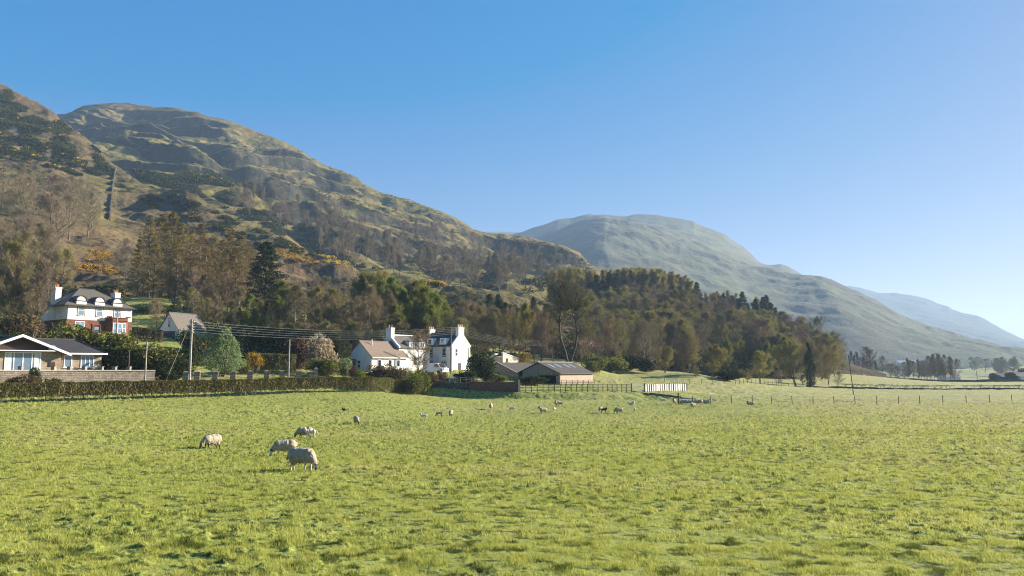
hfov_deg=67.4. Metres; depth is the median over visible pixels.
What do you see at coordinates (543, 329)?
bronze tree
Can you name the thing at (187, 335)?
shrub
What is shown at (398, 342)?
house
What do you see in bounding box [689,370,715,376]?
rubble wall
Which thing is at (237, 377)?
lawn fence
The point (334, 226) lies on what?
bare tree
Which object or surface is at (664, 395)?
fence
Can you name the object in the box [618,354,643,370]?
shrub
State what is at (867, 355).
bare tree
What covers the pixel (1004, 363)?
bare tree
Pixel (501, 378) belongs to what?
shrub
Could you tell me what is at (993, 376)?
shrub
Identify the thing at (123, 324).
window
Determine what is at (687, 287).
poplar tree
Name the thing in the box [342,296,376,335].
bronze tree
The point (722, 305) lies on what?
bare tree
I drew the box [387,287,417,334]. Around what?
leafy tree
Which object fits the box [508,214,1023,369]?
mountain
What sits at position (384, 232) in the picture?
bare tree
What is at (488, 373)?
shrub
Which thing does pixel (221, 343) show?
garden tree
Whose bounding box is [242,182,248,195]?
bare tree
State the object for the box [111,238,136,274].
bare tree
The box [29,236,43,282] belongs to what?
bare tree
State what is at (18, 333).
shrub
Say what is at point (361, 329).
bronze tree
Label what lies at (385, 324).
budding tree
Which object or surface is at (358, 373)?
shrub
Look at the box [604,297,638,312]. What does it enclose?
thorn tree
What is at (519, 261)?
bare tree
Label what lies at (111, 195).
dry stone wall
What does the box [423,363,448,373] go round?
van
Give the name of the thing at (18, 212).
bare tree
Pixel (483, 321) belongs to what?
bronze tree
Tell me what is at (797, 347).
bronze tree
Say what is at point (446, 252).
bare tree
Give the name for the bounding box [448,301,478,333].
bronze tree
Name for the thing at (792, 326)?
bare tree
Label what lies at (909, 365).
bare tree
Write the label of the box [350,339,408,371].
cottage wing
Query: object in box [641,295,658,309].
budding tree
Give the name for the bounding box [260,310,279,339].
budding tree
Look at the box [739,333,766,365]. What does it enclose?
budding tree
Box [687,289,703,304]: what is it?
bare tree
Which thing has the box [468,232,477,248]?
bare tree
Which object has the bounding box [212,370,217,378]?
stone pillar
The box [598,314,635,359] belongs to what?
budding tree
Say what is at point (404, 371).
shrub
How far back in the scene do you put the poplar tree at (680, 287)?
387.08 m
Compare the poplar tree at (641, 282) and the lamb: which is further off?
the poplar tree at (641, 282)
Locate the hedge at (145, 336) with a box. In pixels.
[131,327,163,342]
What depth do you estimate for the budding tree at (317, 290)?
159.45 m
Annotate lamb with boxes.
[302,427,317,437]
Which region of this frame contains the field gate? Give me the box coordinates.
[631,383,644,391]
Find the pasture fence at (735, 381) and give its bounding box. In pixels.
[654,377,799,385]
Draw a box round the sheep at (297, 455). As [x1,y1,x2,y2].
[286,447,319,470]
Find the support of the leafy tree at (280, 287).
on the ground at (740, 390)
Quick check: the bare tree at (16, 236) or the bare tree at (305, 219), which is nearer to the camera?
the bare tree at (16, 236)
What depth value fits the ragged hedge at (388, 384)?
110.74 m
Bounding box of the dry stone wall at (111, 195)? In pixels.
[109,168,115,220]
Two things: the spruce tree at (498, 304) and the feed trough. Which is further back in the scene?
the spruce tree at (498, 304)
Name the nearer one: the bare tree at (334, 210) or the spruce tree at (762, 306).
the spruce tree at (762, 306)
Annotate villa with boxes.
[41,284,136,334]
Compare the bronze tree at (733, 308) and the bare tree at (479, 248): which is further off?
the bare tree at (479, 248)
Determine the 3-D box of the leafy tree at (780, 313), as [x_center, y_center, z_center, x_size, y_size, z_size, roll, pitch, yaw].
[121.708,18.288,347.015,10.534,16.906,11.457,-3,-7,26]
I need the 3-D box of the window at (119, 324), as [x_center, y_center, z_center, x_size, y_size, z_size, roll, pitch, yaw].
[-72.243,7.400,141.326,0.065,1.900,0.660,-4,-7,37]
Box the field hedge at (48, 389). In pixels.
[0,376,372,402]
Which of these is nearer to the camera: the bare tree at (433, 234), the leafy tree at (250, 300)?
the leafy tree at (250, 300)
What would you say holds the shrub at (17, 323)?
on the ground at (740, 390)
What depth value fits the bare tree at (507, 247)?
699.06 m
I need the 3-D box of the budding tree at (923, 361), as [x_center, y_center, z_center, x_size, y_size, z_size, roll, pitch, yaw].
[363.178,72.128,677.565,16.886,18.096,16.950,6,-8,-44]
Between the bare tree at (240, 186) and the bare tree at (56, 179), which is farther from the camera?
the bare tree at (240, 186)
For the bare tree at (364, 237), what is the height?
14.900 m
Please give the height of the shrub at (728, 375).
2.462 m
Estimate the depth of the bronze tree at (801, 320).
324.70 m
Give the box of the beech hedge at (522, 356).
[514,353,531,362]
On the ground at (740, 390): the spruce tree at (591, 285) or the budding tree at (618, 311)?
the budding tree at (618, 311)
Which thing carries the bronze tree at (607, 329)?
on the ground at (740, 390)
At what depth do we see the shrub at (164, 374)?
87.21 m
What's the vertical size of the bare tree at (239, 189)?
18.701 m
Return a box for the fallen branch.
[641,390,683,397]
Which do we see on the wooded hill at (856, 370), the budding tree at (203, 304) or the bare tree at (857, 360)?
the bare tree at (857, 360)
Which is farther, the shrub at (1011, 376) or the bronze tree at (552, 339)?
the shrub at (1011, 376)
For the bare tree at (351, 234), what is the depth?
518.53 m
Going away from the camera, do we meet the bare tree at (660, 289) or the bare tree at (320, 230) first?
the bare tree at (660, 289)
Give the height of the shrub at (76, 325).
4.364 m
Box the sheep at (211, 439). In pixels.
[199,434,221,448]
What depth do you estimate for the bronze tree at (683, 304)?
290.29 m
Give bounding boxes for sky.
[0,0,1023,338]
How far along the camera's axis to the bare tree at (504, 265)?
430.77 m
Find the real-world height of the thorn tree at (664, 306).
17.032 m
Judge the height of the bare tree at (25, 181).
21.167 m
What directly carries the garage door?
in the garage cottage
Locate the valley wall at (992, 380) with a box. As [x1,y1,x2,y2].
[887,377,1023,381]
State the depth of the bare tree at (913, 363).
385.98 m
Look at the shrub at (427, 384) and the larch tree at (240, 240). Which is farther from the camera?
the larch tree at (240, 240)
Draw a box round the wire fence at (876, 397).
[677,393,1011,403]
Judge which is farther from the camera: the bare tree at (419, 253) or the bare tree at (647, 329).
the bare tree at (419, 253)
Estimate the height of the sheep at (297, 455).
0.772 m
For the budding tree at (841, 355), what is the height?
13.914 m
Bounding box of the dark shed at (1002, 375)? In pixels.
[994,373,1005,379]
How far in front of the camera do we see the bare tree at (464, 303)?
172.00 m
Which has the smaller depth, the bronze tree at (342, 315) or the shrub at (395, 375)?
the shrub at (395, 375)
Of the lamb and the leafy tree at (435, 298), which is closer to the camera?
the lamb
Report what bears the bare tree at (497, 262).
on the hill at (125, 153)
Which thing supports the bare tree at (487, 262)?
on the hill at (125, 153)
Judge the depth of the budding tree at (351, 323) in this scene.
147.30 m
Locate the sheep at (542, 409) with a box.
[538,406,546,413]
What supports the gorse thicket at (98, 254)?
on the hill slope
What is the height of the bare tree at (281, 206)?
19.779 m
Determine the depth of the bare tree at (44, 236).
179.29 m
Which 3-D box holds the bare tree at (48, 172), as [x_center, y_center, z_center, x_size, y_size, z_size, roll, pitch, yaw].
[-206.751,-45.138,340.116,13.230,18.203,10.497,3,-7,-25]
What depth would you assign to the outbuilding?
158.73 m
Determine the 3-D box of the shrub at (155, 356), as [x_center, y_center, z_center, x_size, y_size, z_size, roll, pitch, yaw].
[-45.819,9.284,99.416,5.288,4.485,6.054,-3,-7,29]
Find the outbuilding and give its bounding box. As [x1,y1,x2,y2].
[489,352,518,363]
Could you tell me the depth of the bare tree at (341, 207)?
633.98 m
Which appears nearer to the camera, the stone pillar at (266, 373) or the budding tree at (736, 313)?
the stone pillar at (266, 373)
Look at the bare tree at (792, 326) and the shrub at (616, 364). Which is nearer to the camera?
the shrub at (616, 364)
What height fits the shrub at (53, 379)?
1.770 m
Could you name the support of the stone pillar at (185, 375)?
on the ground at (740, 390)
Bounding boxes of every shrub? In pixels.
[0,313,46,337]
[0,330,37,338]
[5,374,43,382]
[27,367,41,380]
[36,377,61,381]
[43,320,89,339]
[60,324,83,334]
[64,328,113,346]
[93,331,140,365]
[116,343,144,369]
[130,302,175,311]
[132,342,183,376]
[154,365,178,380]
[155,352,195,378]
[172,328,199,346]
[232,358,252,373]
[245,352,264,372]
[283,337,313,369]
[303,358,341,376]
[304,333,339,366]
[336,357,352,376]
[348,366,355,376]
[354,368,365,376]
[364,363,396,377]
[384,366,407,380]
[397,366,408,380]
[402,373,426,394]
[412,369,432,393]
[426,371,438,385]
[437,372,447,380]
[458,368,476,382]
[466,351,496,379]
[478,364,497,381]
[493,374,507,381]
[512,376,548,384]
[582,353,608,372]
[582,360,600,372]
[602,356,629,371]
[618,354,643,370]
[635,360,653,371]
[649,364,661,370]
[712,370,745,379]
[988,373,1001,379]
[1004,372,1020,379]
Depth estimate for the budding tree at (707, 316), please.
246.61 m
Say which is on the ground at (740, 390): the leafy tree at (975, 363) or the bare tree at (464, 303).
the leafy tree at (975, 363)
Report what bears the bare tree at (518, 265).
on the hill at (125, 153)
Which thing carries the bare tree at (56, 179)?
on the hill slope
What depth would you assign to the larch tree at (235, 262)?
189.43 m
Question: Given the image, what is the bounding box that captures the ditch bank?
[807,386,1023,389]
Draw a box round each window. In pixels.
[4,352,40,369]
[63,355,72,367]
[75,321,84,327]
[77,306,84,315]
[80,355,94,367]
[93,326,99,332]
[96,307,102,316]
[114,308,120,317]
[117,323,121,332]
[122,323,125,332]
[357,360,360,367]
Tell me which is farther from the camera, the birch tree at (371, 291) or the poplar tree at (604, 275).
the poplar tree at (604, 275)
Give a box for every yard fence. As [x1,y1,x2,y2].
[520,384,630,392]
[561,379,594,385]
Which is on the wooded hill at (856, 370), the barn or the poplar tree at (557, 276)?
the poplar tree at (557, 276)
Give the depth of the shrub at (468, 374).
128.35 m
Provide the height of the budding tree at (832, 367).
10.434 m
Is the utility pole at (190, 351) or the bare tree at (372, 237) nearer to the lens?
the utility pole at (190, 351)
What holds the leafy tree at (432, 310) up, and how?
on the ground at (740, 390)
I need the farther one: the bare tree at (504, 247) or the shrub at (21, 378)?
the bare tree at (504, 247)
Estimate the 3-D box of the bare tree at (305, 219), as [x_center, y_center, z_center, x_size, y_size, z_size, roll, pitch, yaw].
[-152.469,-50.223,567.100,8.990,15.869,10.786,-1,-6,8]
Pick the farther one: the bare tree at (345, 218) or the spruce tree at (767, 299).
the bare tree at (345, 218)
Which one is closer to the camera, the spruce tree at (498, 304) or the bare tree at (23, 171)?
the spruce tree at (498, 304)
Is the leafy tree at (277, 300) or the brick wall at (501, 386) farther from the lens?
the leafy tree at (277, 300)
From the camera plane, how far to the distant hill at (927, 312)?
3742.65 m
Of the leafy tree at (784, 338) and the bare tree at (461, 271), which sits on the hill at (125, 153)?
the bare tree at (461, 271)
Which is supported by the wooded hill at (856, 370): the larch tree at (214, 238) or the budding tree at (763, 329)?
the budding tree at (763, 329)
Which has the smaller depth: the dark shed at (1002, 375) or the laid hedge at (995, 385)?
the laid hedge at (995, 385)
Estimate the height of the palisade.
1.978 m
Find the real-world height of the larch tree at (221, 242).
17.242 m
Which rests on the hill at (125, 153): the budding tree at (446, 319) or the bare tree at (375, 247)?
the bare tree at (375, 247)
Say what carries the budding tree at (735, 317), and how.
on the wooded hill at (856, 370)
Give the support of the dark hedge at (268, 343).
on the ground at (740, 390)
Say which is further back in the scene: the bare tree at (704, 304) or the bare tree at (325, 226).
the bare tree at (325, 226)
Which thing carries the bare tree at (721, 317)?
on the wooded hill at (856, 370)
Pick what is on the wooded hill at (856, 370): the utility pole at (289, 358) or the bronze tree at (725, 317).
the bronze tree at (725, 317)
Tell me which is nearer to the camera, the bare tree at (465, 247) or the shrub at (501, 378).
the shrub at (501, 378)
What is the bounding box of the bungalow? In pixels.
[0,334,107,369]
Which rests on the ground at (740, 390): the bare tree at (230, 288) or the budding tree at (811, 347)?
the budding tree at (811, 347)
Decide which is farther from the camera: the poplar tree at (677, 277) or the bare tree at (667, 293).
the poplar tree at (677, 277)
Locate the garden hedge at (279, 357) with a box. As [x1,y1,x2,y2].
[257,353,296,374]
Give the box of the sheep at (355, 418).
[353,416,359,423]
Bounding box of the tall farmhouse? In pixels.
[425,324,470,370]
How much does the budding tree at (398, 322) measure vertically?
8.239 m
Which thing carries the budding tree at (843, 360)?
on the wooded hill at (856, 370)
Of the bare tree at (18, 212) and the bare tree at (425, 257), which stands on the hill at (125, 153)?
the bare tree at (425, 257)
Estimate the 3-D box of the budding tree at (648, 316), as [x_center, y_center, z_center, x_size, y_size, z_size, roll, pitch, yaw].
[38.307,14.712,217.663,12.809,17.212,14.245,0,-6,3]
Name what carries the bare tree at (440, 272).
on the hill at (125, 153)
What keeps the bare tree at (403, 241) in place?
on the hill at (125, 153)
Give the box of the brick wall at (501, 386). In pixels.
[469,382,517,391]
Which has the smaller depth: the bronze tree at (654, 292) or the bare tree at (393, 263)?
the bronze tree at (654, 292)
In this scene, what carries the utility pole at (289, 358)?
on the ground at (740, 390)
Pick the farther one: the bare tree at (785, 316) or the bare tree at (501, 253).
the bare tree at (501, 253)
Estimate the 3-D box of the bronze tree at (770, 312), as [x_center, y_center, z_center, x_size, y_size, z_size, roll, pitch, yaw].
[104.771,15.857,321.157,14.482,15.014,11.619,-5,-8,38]
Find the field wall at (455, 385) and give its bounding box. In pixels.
[429,379,468,389]
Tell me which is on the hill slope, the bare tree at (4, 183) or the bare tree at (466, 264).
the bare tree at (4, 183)
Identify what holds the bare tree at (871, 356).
on the wooded hill at (856, 370)
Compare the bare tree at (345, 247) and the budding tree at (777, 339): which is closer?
the budding tree at (777, 339)
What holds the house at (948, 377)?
on the ground at (740, 390)
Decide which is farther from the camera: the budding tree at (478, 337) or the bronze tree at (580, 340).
the bronze tree at (580, 340)
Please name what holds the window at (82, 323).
in the villa
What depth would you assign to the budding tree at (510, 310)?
181.74 m
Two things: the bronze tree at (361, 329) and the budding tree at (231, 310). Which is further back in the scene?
the budding tree at (231, 310)
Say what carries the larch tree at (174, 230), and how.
on the hill slope
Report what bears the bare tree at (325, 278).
on the hill slope
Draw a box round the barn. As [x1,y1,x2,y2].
[494,362,594,383]
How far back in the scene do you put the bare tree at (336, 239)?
499.62 m
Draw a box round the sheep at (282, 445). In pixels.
[270,439,298,454]
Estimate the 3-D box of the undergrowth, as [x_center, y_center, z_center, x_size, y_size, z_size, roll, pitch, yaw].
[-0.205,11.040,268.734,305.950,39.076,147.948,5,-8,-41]
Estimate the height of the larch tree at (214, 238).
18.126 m
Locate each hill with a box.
[56,103,608,300]
[652,351,886,377]
[846,286,1023,347]
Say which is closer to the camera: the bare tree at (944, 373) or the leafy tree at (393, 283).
the leafy tree at (393, 283)
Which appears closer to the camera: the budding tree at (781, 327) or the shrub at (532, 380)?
the shrub at (532, 380)
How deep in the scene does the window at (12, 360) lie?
91.01 m
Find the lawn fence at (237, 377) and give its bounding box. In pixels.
[191,374,309,378]
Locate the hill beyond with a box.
[486,232,519,234]
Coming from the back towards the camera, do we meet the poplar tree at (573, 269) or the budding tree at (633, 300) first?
the poplar tree at (573, 269)
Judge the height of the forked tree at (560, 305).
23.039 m
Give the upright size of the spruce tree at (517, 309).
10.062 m
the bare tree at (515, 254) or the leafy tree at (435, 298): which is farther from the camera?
the bare tree at (515, 254)
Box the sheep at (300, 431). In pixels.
[294,427,312,437]
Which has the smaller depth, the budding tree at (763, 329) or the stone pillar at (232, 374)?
the stone pillar at (232, 374)
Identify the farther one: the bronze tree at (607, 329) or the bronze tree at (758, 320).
the bronze tree at (758, 320)
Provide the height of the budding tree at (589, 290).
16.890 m
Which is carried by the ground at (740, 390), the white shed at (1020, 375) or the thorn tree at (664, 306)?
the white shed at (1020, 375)
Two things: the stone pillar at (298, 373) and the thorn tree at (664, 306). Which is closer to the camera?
the stone pillar at (298, 373)
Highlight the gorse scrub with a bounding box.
[0,89,592,292]
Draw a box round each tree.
[0,171,13,204]
[0,187,39,237]
[0,217,14,270]
[0,224,12,281]
[0,226,35,318]
[0,239,50,317]
[0,277,34,319]
[1,173,45,215]
[2,167,39,209]
[4,217,32,239]
[6,205,45,234]
[6,220,34,261]
[10,287,43,320]
[17,215,36,252]
[22,236,36,274]
[23,174,38,211]
[23,257,53,318]
[27,190,75,240]
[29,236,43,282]
[31,167,58,203]
[33,223,59,255]
[34,224,62,302]
[36,173,75,213]
[38,201,78,245]
[39,225,61,266]
[46,248,78,296]
[50,182,80,220]
[56,175,88,211]
[58,190,87,239]
[66,178,95,210]
[78,191,102,236]
[81,190,105,227]
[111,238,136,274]
[114,245,136,277]
[114,256,133,283]
[122,239,147,296]
[125,218,169,297]
[136,213,186,296]
[137,243,168,299]
[143,297,166,328]
[150,211,190,297]
[150,222,200,296]
[154,238,193,300]
[165,275,181,304]
[175,296,182,312]
[178,229,203,290]
[181,267,192,311]
[182,286,202,313]
[184,268,213,312]
[185,223,214,290]
[194,275,217,305]
[196,235,224,295]
[196,297,213,324]
[197,247,217,297]
[199,326,246,376]
[206,240,231,285]
[206,272,232,314]
[209,293,226,325]
[211,255,238,302]
[212,228,247,293]
[214,247,250,304]
[218,235,258,304]
[222,276,234,313]
[222,299,239,326]
[228,186,244,209]
[228,287,249,318]
[230,241,302,321]
[233,183,242,206]
[237,243,259,298]
[239,293,258,330]
[240,191,259,214]
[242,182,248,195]
[242,188,252,202]
[247,307,262,335]
[250,180,257,201]
[250,298,268,325]
[255,177,266,191]
[260,188,265,200]
[260,197,274,215]
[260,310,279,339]
[263,295,287,326]
[268,280,294,324]
[270,180,282,197]
[270,319,287,344]
[272,201,288,222]
[274,187,286,208]
[277,283,311,328]
[284,205,289,227]
[286,322,303,335]
[292,279,326,324]
[296,194,300,209]
[298,210,310,225]
[298,323,323,336]
[303,285,332,330]
[306,307,329,331]
[312,211,329,228]
[312,276,344,320]
[314,196,326,211]
[315,218,322,234]
[316,193,322,209]
[317,225,325,246]
[317,321,340,341]
[318,307,347,338]
[321,287,354,335]
[322,220,331,242]
[322,285,362,338]
[325,324,354,347]
[326,195,337,209]
[326,207,342,231]
[327,214,333,232]
[328,220,343,237]
[331,236,343,254]
[332,307,356,342]
[336,203,346,220]
[338,229,345,251]
[340,215,354,229]
[340,221,355,237]
[340,319,367,348]
[341,237,348,259]
[342,230,359,250]
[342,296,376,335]
[343,242,361,262]
[346,270,376,319]
[347,322,375,341]
[350,221,365,242]
[351,265,404,314]
[353,218,368,234]
[355,285,392,340]
[361,234,369,259]
[361,235,370,249]
[364,240,379,256]
[366,280,389,338]
[367,232,375,255]
[371,320,391,340]
[373,288,399,335]
[374,275,402,320]
[379,239,400,267]
[380,302,410,334]
[381,229,386,245]
[382,239,390,270]
[384,229,391,242]
[387,243,396,274]
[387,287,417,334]
[390,317,413,334]
[391,236,396,250]
[394,235,407,255]
[395,234,408,252]
[395,251,404,277]
[398,279,424,332]
[399,296,425,334]
[400,222,412,235]
[401,242,413,259]
[403,285,431,328]
[403,326,439,375]
[404,320,428,339]
[411,278,431,305]
[414,291,450,331]
[414,317,444,339]
[415,244,424,274]
[415,303,442,338]
[419,224,425,235]
[420,249,434,271]
[423,231,432,244]
[424,244,435,278]
[429,228,439,243]
[430,245,442,267]
[431,261,452,281]
[432,236,443,251]
[434,255,461,285]
[436,296,456,331]
[438,361,444,373]
[439,239,447,251]
[439,249,449,259]
[442,304,459,331]
[447,245,456,263]
[448,246,462,272]
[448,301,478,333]
[448,316,477,351]
[450,228,454,239]
[450,299,482,338]
[452,256,470,284]
[459,255,470,274]
[460,248,466,270]
[461,245,468,256]
[463,306,493,352]
[464,258,482,288]
[466,326,487,354]
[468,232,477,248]
[469,300,504,345]
[470,264,483,287]
[470,315,499,354]
[472,258,489,275]
[476,243,483,255]
[481,248,487,259]
[481,294,493,316]
[484,238,492,249]
[484,256,490,275]
[485,308,515,352]
[489,299,506,334]
[489,315,501,352]
[490,255,497,272]
[491,250,502,273]
[494,294,503,308]
[495,258,502,280]
[495,264,504,292]
[497,250,505,270]
[498,243,506,253]
[499,302,524,352]
[500,302,512,329]
[502,245,516,258]
[502,261,511,287]
[505,308,518,338]
[506,253,514,271]
[509,252,521,275]
[511,310,538,352]
[512,262,525,285]
[513,256,532,276]
[514,258,524,279]
[516,301,535,352]
[522,248,527,259]
[525,306,541,354]
[525,310,555,361]
[525,328,542,362]
[529,297,540,315]
[531,248,542,264]
[534,253,542,277]
[535,314,564,361]
[537,270,598,361]
[539,319,557,355]
[543,269,559,301]
[544,271,562,302]
[549,268,566,301]
[558,268,576,307]
[565,267,575,303]
[566,316,600,365]
[573,267,586,297]
[573,340,603,352]
[575,289,601,307]
[577,295,597,312]
[577,304,605,326]
[577,319,603,355]
[579,300,603,322]
[583,270,596,289]
[585,270,594,288]
[587,282,597,293]
[589,314,619,357]
[589,320,618,340]
[591,296,609,316]
[592,275,599,292]
[597,279,606,297]
[597,311,654,357]
[598,286,631,310]
[598,308,608,322]
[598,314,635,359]
[599,290,618,300]
[600,270,605,284]
[600,308,635,346]
[601,297,628,310]
[604,272,617,292]
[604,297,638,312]
[610,269,621,287]
[610,277,619,296]
[613,299,657,313]
[614,314,650,357]
[616,269,622,287]
[617,285,635,296]
[619,267,638,287]
[619,267,638,291]
[620,282,644,298]
[622,294,641,304]
[622,321,664,361]
[625,308,640,340]
[627,311,655,356]
[628,267,640,291]
[629,293,657,310]
[630,295,643,308]
[633,309,669,363]
[637,315,686,365]
[638,267,648,296]
[639,268,650,297]
[639,305,663,311]
[641,288,659,301]
[641,288,663,305]
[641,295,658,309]
[643,302,662,311]
[644,284,661,293]
[647,268,661,287]
[650,283,669,303]
[651,316,690,370]
[653,268,668,293]
[653,308,680,347]
[656,328,690,368]
[656,345,674,372]
[657,290,672,302]
[657,339,693,369]
[658,301,682,313]
[658,310,695,364]
[667,271,676,290]
[667,274,679,289]
[667,297,685,312]
[669,289,687,300]
[671,317,702,369]
[675,298,690,309]
[675,330,701,369]
[677,275,686,292]
[677,277,690,291]
[677,290,698,308]
[678,301,690,310]
[679,309,705,336]
[682,280,693,294]
[683,312,720,361]
[684,300,714,315]
[686,321,714,368]
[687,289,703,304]
[688,318,715,356]
[690,365,699,377]
[691,302,716,315]
[694,282,702,304]
[696,293,721,314]
[701,342,729,376]
[705,311,733,343]
[705,319,742,359]
[706,321,733,353]
[709,312,743,349]
[712,300,736,320]
[714,353,732,370]
[715,295,739,313]
[715,310,739,354]
[721,322,746,356]
[722,340,733,369]
[724,309,749,340]
[725,303,753,321]
[726,319,754,362]
[727,295,735,306]
[727,361,739,379]
[732,334,749,366]
[734,299,741,309]
[737,292,750,309]
[738,368,754,379]
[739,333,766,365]
[741,316,775,361]
[744,310,759,320]
[748,323,775,359]
[748,326,775,351]
[749,350,772,383]
[752,298,760,314]
[753,326,773,365]
[755,309,775,318]
[757,333,802,369]
[757,342,775,376]
[758,297,767,310]
[759,314,777,323]
[762,318,776,334]
[763,295,770,306]
[763,332,793,370]
[767,303,773,310]
[767,322,796,333]
[768,338,809,386]
[772,369,782,383]
[774,336,797,378]
[775,313,804,326]
[775,332,805,369]
[776,310,789,324]
[785,315,810,335]
[785,325,808,339]
[794,329,810,338]
[798,336,814,367]
[800,374,805,384]
[801,337,838,386]
[807,315,826,334]
[809,328,836,343]
[810,343,833,377]
[812,332,840,373]
[816,342,851,374]
[818,351,842,384]
[829,331,846,370]
[832,371,843,385]
[838,354,847,368]
[855,352,860,365]
[859,346,873,368]
[864,349,877,369]
[876,356,885,372]
[883,363,902,376]
[884,363,895,376]
[892,366,901,376]
[896,362,906,377]
[906,358,912,374]
[911,361,916,376]
[912,360,927,378]
[916,359,922,375]
[921,356,933,379]
[928,353,934,373]
[929,354,945,379]
[930,360,939,377]
[935,353,943,379]
[940,354,948,378]
[940,361,946,376]
[947,356,952,379]
[953,359,963,377]
[968,361,979,370]
[977,358,991,371]
[990,357,1006,370]
[994,361,1005,372]
[994,364,1007,372]
[996,361,1013,372]
[1003,358,1021,371]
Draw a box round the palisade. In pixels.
[645,383,686,391]
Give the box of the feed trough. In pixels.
[677,398,696,403]
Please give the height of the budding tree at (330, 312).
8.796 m
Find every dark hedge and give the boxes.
[100,347,188,371]
[181,337,240,366]
[233,325,339,367]
[330,344,351,370]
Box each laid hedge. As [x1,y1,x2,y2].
[842,383,952,388]
[963,385,1023,387]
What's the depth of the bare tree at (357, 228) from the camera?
574.68 m
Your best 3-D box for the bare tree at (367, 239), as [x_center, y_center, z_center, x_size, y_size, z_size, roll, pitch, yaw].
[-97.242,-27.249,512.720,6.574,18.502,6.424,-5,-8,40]
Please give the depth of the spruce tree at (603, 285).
351.63 m
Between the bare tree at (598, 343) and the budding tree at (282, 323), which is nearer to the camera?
the budding tree at (282, 323)
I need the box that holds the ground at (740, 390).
[0,296,1023,575]
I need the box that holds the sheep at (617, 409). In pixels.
[614,407,622,412]
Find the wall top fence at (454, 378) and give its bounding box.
[449,376,482,382]
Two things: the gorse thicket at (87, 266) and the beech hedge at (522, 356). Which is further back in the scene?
the gorse thicket at (87, 266)
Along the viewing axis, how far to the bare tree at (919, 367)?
362.68 m
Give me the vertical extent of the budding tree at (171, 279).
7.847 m
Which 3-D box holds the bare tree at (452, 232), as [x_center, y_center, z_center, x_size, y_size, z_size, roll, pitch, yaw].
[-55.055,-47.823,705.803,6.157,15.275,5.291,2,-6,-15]
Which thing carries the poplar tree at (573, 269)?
on the wooded hill at (856, 370)
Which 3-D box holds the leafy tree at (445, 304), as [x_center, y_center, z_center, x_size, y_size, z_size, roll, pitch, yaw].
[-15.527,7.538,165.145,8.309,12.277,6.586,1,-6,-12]
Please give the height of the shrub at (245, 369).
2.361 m
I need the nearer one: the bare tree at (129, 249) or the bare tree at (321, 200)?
the bare tree at (129, 249)
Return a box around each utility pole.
[143,342,147,398]
[188,319,193,394]
[288,339,289,376]
[450,326,452,373]
[848,355,853,394]
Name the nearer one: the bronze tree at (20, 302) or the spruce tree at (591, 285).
the bronze tree at (20, 302)
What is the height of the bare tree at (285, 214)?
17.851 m
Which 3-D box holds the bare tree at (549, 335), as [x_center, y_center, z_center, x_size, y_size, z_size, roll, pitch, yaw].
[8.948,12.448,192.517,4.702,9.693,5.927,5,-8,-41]
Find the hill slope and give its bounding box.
[0,83,647,368]
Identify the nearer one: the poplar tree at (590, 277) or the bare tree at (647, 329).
the bare tree at (647, 329)
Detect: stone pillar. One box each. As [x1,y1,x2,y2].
[182,371,187,379]
[193,371,200,379]
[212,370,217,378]
[230,370,236,378]
[247,370,252,378]
[263,370,269,377]
[279,370,284,376]
[295,370,300,376]
[314,367,317,376]
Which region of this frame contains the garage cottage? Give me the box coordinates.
[156,312,208,338]
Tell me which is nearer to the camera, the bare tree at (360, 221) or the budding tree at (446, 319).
the budding tree at (446, 319)
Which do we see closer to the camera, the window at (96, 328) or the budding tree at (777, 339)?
the window at (96, 328)
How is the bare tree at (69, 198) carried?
on the hill slope
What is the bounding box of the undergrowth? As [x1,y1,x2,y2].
[0,277,842,375]
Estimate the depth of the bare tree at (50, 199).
264.94 m
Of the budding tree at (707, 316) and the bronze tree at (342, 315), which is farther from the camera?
the budding tree at (707, 316)
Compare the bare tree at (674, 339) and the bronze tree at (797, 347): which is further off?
the bronze tree at (797, 347)
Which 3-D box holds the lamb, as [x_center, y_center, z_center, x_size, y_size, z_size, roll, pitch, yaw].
[-12.668,9.088,48.078,0.970,0.736,0.257,2,-6,-15]
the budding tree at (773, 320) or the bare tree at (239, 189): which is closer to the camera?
the budding tree at (773, 320)
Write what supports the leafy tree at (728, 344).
on the wooded hill at (856, 370)
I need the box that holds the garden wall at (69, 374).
[0,366,154,382]
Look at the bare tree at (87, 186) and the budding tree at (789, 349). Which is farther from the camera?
the bare tree at (87, 186)
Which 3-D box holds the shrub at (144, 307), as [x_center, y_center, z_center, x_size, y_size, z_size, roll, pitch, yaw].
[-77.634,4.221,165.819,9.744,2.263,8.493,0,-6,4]
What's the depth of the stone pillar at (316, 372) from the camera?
105.42 m
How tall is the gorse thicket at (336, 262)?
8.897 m
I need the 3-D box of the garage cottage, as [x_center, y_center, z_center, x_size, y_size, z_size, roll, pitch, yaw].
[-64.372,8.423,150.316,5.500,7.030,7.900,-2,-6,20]
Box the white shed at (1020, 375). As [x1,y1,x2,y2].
[1010,372,1023,379]
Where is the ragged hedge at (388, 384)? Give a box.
[363,376,420,394]
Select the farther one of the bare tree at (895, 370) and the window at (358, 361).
the bare tree at (895, 370)
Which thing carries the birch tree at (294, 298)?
on the hill slope
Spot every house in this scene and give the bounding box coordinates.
[384,325,429,370]
[894,360,905,370]
[938,373,960,379]
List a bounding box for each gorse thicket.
[73,262,119,273]
[84,249,115,261]
[274,247,319,265]
[318,254,350,266]
[425,279,445,285]
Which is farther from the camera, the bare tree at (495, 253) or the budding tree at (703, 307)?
the bare tree at (495, 253)
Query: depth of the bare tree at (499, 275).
421.58 m
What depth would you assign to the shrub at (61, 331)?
106.96 m
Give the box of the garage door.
[163,332,174,337]

